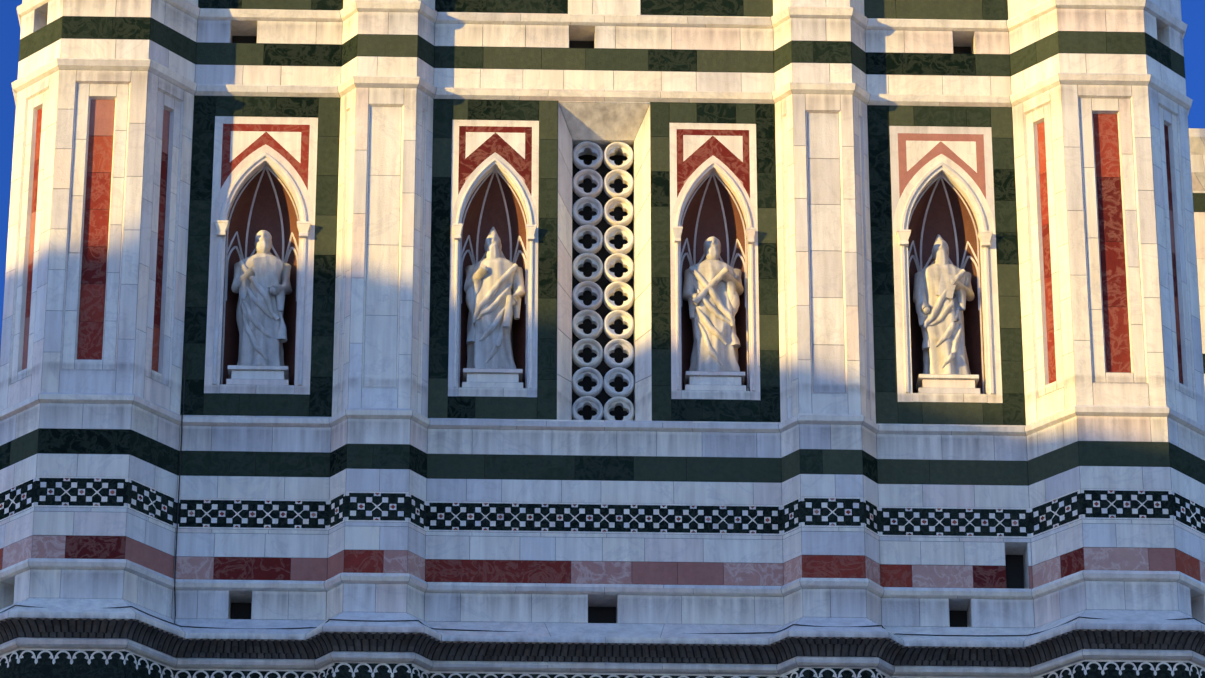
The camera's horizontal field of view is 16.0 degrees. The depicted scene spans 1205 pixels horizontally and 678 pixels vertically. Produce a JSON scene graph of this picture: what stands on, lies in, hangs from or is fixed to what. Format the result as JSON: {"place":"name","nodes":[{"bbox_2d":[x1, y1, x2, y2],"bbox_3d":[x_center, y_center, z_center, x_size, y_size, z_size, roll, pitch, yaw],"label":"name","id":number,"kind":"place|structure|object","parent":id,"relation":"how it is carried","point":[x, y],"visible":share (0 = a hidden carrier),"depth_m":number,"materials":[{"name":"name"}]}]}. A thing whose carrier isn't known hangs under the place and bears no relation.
{"place":"outdoors","nodes":[
{"label":"outdoors","id":0,"kind":"place"},
{"bbox_2d":[0,0,1204,677],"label":"campanile facade","id":1,"kind":"structure","parent":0,"point":[600,480],"depth_m":56.55,"materials":[{"name":"white stone"}]},
{"bbox_2d":[0,0,1204,350],"label":"sky","id":2,"kind":"structure","parent":0,"point":[1192,11],"materials":[{"name":"blue"}]},
{"bbox_2d":[1189,128,1204,384],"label":"wall","id":3,"kind":"structure","parent":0,"point":[1197,145],"depth_m":91.35,"materials":[{"name":"white stone"}]},
{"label":"campanile","id":4,"kind":"object","parent":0,"visible":0},
{"bbox_2d":[231,230,291,365],"bbox_3d":[-4.546,-0.505,57.177,0.811,2.090,0.550,1,-24,-2],"label":"prophet statue","id":5,"kind":"object","parent":4,"relation":"on","point":[261,284],"visible":0.96,"depth_m":57.01,"materials":[{"name":"white stone"}]},
{"bbox_2d":[464,227,524,368],"bbox_3d":[-1.443,-0.512,57.297,0.822,2.200,0.514,1,-24,-2],"label":"prophet statue","id":6,"kind":"object","parent":4,"relation":"attached to","point":[494,288],"visible":0.98,"depth_m":57.10,"materials":[{"name":"white stone"}]},
{"bbox_2d":[682,236,743,371],"bbox_3d":[1.474,-0.431,57.343,0.822,2.090,0.500,1,-24,-2],"label":"prophet statue","id":7,"kind":"object","parent":4,"relation":"attached to","point":[713,289],"visible":0.94,"depth_m":57.17,"materials":[{"name":"white stone"}]},
{"bbox_2d":[913,234,974,373],"bbox_3d":[4.571,-0.428,57.462,0.826,2.182,0.540,1,-24,-2],"label":"prophet statue","id":8,"kind":"object","parent":4,"relation":"attached to","point":[943,292],"visible":0.94,"depth_m":57.26,"materials":[{"name":"white stone"}]}
]}

